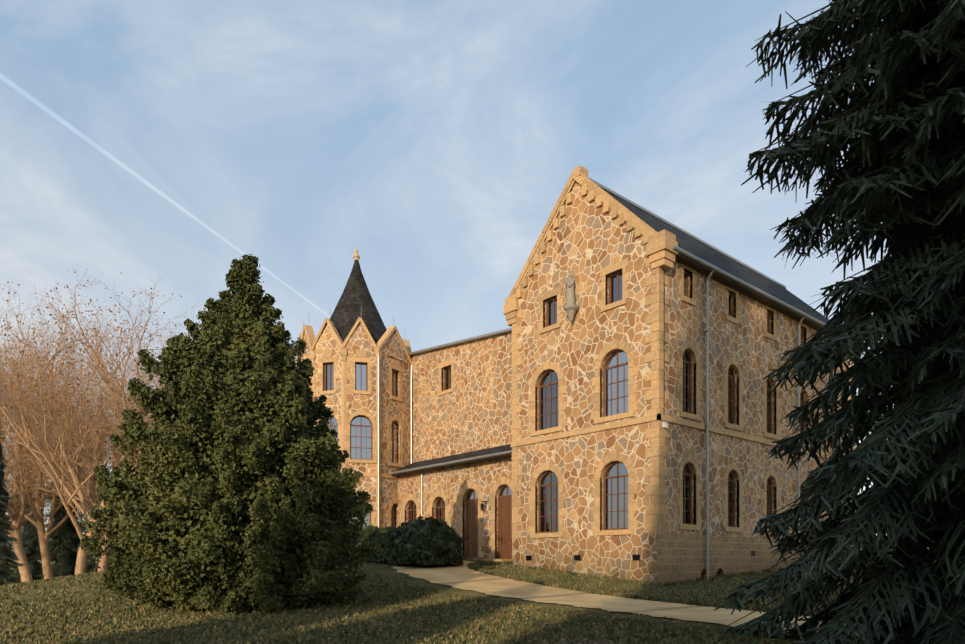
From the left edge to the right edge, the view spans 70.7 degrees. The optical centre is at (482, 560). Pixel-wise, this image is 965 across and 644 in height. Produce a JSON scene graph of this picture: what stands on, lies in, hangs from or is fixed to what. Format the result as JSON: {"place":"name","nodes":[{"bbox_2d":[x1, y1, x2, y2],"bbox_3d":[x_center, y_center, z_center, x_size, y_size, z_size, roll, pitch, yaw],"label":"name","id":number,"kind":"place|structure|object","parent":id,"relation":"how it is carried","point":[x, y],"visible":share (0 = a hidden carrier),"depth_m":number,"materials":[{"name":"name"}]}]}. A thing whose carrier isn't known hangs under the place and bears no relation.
{"place":"outdoors","nodes":[
{"label":"outdoors","id":0,"kind":"place"},
{"bbox_2d":[299,346,410,527],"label":"tower walls","id":1,"kind":"structure","parent":0,"point":[390,408],"depth_m":39.92,"materials":[{"name":"beige stone"}]},
{"bbox_2d":[300,324,408,360],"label":"tower gables","id":2,"kind":"object","parent":1,"relation":"on","point":[359,338],"visible":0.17,"depth_m":39.59,"materials":[{"name":"beige stone"}]},
{"bbox_2d":[303,315,411,526],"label":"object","id":3,"kind":"structure","parent":1,"relation":"attached to","point":[378,425],"depth_m":39.55,"materials":[{"name":"grey metal"}]},
{"bbox_2d":[322,363,398,527],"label":"tower windows","id":4,"kind":"structure","parent":1,"relation":"in","point":[366,443],"depth_m":39.74,"materials":[{"name":"grey glass"}]},
{"bbox_2d":[330,260,402,361],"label":"spire roof","id":5,"kind":"structure","parent":1,"relation":"on","point":[355,303],"depth_m":41.54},
{"bbox_2d":[353,249,359,260],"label":"finial","id":6,"kind":"object","parent":5,"relation":"on","point":[356,256],"visible":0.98,"depth_m":42.67,"materials":[{"name":"beige stone"}]},
{"bbox_2d":[396,455,512,558],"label":"wing walls","id":7,"kind":"structure","parent":0,"point":[452,481],"depth_m":36.64,"materials":[{"name":"brown stone"}]},
{"bbox_2d":[391,450,511,475],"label":"lean-to roof","id":8,"kind":"structure","parent":7,"relation":"attached to","point":[454,463],"depth_m":35.96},
{"bbox_2d":[396,444,511,470],"bbox_3d":[-1.337,-5.694,37.291,1.870,0.800,12.400,0,0,-40],"label":"wing slate","id":9,"kind":"object","parent":7,"relation":"on","point":[466,455],"visible":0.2,"depth_m":37.27,"materials":[{"name":"grey stone"}]},
{"bbox_2d":[400,358,512,561],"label":"stone window surrounds","id":10,"kind":"object","parent":7,"relation":"attached to","point":[476,488],"visible":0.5,"depth_m":36.22,"materials":[{"name":"beige stone"}]},
{"bbox_2d":[408,366,511,558],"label":"window frames","id":11,"kind":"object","parent":7,"relation":"in","point":[473,500],"depth_m":36.22,"materials":[{"name":"brown wood"}]},
{"bbox_2d":[411,332,511,462],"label":"wing upper walls","id":12,"kind":"structure","parent":0,"point":[472,412],"depth_m":38.32,"materials":[{"name":"beige stone"}]},
{"bbox_2d":[0,0,928,562],"label":"sky","id":13,"kind":"structure","parent":0,"point":[176,141],"materials":[{"name":"blue"}]},
{"bbox_2d":[0,558,934,643],"bbox_3d":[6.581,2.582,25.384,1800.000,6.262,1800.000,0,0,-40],"label":"ground","id":14,"kind":"structure","parent":0,"point":[385,568],"depth_m":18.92,"materials":[{"name":"green plant"}]},
{"bbox_2d":[0,414,23,584],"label":"spruce","id":15,"kind":"object","parent":14,"relation":"on","point":[8,550],"visible":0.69,"depth_m":32.67,"materials":[{"name":"green plant"}]},
{"bbox_2d":[10,448,46,581],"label":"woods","id":16,"kind":"object","parent":14,"relation":"on","point":[30,541],"visible":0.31,"depth_m":84.55,"materials":[{"name":"brown wood"}]},
{"bbox_2d":[0,316,94,524],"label":"bare tree","id":17,"kind":"object","parent":14,"relation":"on","point":[16,489],"depth_m":49.13,"materials":[{"name":"brown plant"}]},
{"bbox_2d":[0,309,107,509],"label":"bare tree","id":18,"kind":"object","parent":14,"relation":"on","point":[33,393],"depth_m":60.86,"materials":[{"name":"brown plant"}]},
{"bbox_2d":[0,344,120,583],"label":"bare tree","id":19,"kind":"object","parent":14,"relation":"on","point":[24,520],"depth_m":63.38,"materials":[{"name":"brown plant"}]},
{"bbox_2d":[0,289,121,581],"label":"bare tree","id":20,"kind":"object","parent":14,"relation":"on","point":[25,573],"depth_m":51.58,"materials":[{"name":"brown plant"}]},
{"bbox_2d":[39,391,88,578],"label":"woods","id":21,"kind":"object","parent":14,"relation":"on","point":[63,541],"visible":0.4,"depth_m":60.00,"materials":[{"name":"green wood"}]},
{"bbox_2d":[0,285,130,579],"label":"bare tree","id":22,"kind":"object","parent":14,"relation":"on","point":[43,535],"depth_m":56.24,"materials":[{"name":"brown plant"}]},
{"bbox_2d":[2,356,141,518],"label":"bare tree","id":23,"kind":"object","parent":14,"relation":"on","point":[93,425],"depth_m":81.74,"materials":[{"name":"brown plant"}]},
{"bbox_2d":[0,311,152,570],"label":"bare tree","id":24,"kind":"object","parent":14,"relation":"on","point":[101,564],"depth_m":50.89,"materials":[{"name":"brown plant"}]},
{"bbox_2d":[0,269,161,525],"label":"bare tree","id":25,"kind":"object","parent":14,"relation":"on","point":[68,475],"depth_m":45.78,"materials":[{"name":"brown plant"}]},
{"bbox_2d":[0,321,180,567],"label":"bare tree","id":26,"kind":"object","parent":14,"relation":"on","point":[108,563],"depth_m":63.80,"materials":[{"name":"brown plant"}]},
{"bbox_2d":[1,317,187,524],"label":"bare tree","id":27,"kind":"object","parent":14,"relation":"on","point":[98,489],"depth_m":58.03,"materials":[{"name":"brown plant"}]},
{"bbox_2d":[80,435,115,572],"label":"woods","id":28,"kind":"object","parent":14,"relation":"on","point":[92,567],"visible":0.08,"depth_m":85.96,"materials":[{"name":"brown wood"}]},
{"bbox_2d":[0,273,204,574],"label":"bare tree","id":29,"kind":"object","parent":14,"relation":"on","point":[80,567],"depth_m":44.55,"materials":[{"name":"brown plant"}]},
{"bbox_2d":[3,308,205,501],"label":"bare tree","id":30,"kind":"object","parent":14,"relation":"on","point":[79,455],"depth_m":42.40,"materials":[{"name":"brown plant"}]},
{"bbox_2d":[94,335,155,445],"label":"bare tree","id":31,"kind":"object","parent":14,"relation":"on","point":[136,382],"depth_m":63.59,"materials":[{"name":"brown plant"}]},
{"bbox_2d":[78,253,380,615],"bbox_3d":[-6.951,-3.563,19.718,7.889,10.886,8.208,0,0,-40],"label":"holly tree","id":32,"kind":"object","parent":14,"relation":"on","point":[151,564],"depth_m":17.60,"materials":[{"name":"green plant"}]},
{"bbox_2d":[296,317,413,526],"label":"tower stone trim","id":33,"kind":"structure","parent":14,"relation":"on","point":[344,422],"depth_m":39.64,"materials":[{"name":"beige stone"}]},
{"bbox_2d":[352,525,395,564],"bbox_3d":[-7.388,-0.789,34.190,4.301,2.265,8.118,0,0,-40],"label":"hedge","id":34,"kind":"object","parent":14,"relation":"on","point":[380,535],"depth_m":32.25,"materials":[{"name":"green plant"}]},
{"bbox_2d":[1,563,833,643],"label":"fallen leaves","id":35,"kind":"object","parent":14,"relation":"on","point":[380,618],"visible":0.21,"depth_m":15.20,"materials":[{"name":"brown plant"}]},
{"bbox_2d":[385,516,463,566],"bbox_3d":[-2.611,-0.749,31.471,3.589,2.700,3.860,0,0,-40],"label":"round shrub","id":36,"kind":"object","parent":14,"relation":"on","point":[431,540],"depth_m":30.28,"materials":[{"name":"green plant"}]},
{"bbox_2d":[390,328,511,518],"bbox_3d":[1.031,-6.540,39.306,8.410,12.752,12.400,0,0,-40],"label":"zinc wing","id":37,"kind":"object","parent":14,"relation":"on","point":[488,335],"visible":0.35,"depth_m":37.64,"materials":[{"name":"grey metal"}]},
{"bbox_2d":[560,639,623,643],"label":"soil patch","id":38,"kind":"object","parent":14,"relation":"on","point":[590,642],"visible":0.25,"depth_m":11.55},
{"bbox_2d":[513,182,854,583],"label":"block walls","id":39,"kind":"structure","parent":14,"relation":"on","point":[588,242],"depth_m":28.24,"materials":[{"name":"stone"}]},
{"bbox_2d":[563,270,578,320],"bbox_3d":[3.701,-11.109,28.382,0.628,2.170,0.660,0,0,-13],"label":"statue","id":40,"kind":"object","parent":39,"relation":"attached to","point":[571,307],"visible":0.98,"depth_m":28.22,"materials":[{"name":"stone"}]},
{"bbox_2d":[503,165,840,537],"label":"stone trim","id":41,"kind":"structure","parent":39,"relation":"attached to","point":[661,253],"depth_m":27.40,"materials":[{"name":"beige stone"}]},
{"bbox_2d":[526,551,754,559],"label":"vents","id":42,"kind":"object","parent":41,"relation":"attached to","point":[577,557],"visible":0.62,"depth_m":28.45,"materials":[{"name":"black metal"}]},
{"bbox_2d":[662,422,667,427],"bbox_3d":[6.850,-5.084,25.468,0.160,0.220,0.180,0,0,-40],"label":"floodlight","id":43,"kind":"object","parent":41,"relation":"attached to","point":[664,424],"visible":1,"depth_m":25.41,"materials":[{"name":"white plastic"}]},
{"bbox_2d":[539,271,832,577],"bbox_3d":[11.286,-4.924,30.575,16.725,13.120,5.389,0,0,-18],"label":"glass","id":44,"kind":"object","parent":39,"relation":"in","point":[612,361],"depth_m":27.57,"materials":[{"name":"glass"}]},
{"bbox_2d":[588,177,825,580],"bbox_3d":[11.019,-7.660,34.411,17.940,17.069,9.030,0,0,-40],"label":"roof and downpipes","id":45,"kind":"object","parent":39,"relation":"on","point":[713,268],"visible":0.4,"depth_m":27.80,"materials":[{"name":"grey metal"}]},
{"bbox_2d":[600,187,837,327],"bbox_3d":[11.057,-13.894,34.444,17.840,4.480,8.760,0,0,-40],"label":"slate","id":46,"kind":"object","parent":45,"relation":"on","point":[695,247],"visible":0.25,"depth_m":31.60,"materials":[{"name":"grey stone"}]},
{"bbox_2d":[675,253,827,334],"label":"soffit","id":47,"kind":"structure","parent":39,"relation":"attached to","point":[716,276],"depth_m":28.92,"materials":[{"name":"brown wood"}]},
{"bbox_2d":[657,533,851,585],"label":"plinth","id":48,"kind":"structure","parent":39,"relation":"attached to","point":[680,557],"depth_m":27.70,"materials":[{"name":"stone"}]},
{"bbox_2d":[714,0,964,643],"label":"spruce needles","id":49,"kind":"object","parent":14,"relation":"on","point":[899,174],"visible":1,"depth_m":10.69,"materials":[{"name":"green plant"}]},
{"bbox_2d":[393,561,890,643],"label":"path","id":50,"kind":"structure","parent":0,"point":[463,576],"depth_m":21.23,"materials":[{"name":"beige concrete"}]}
]}

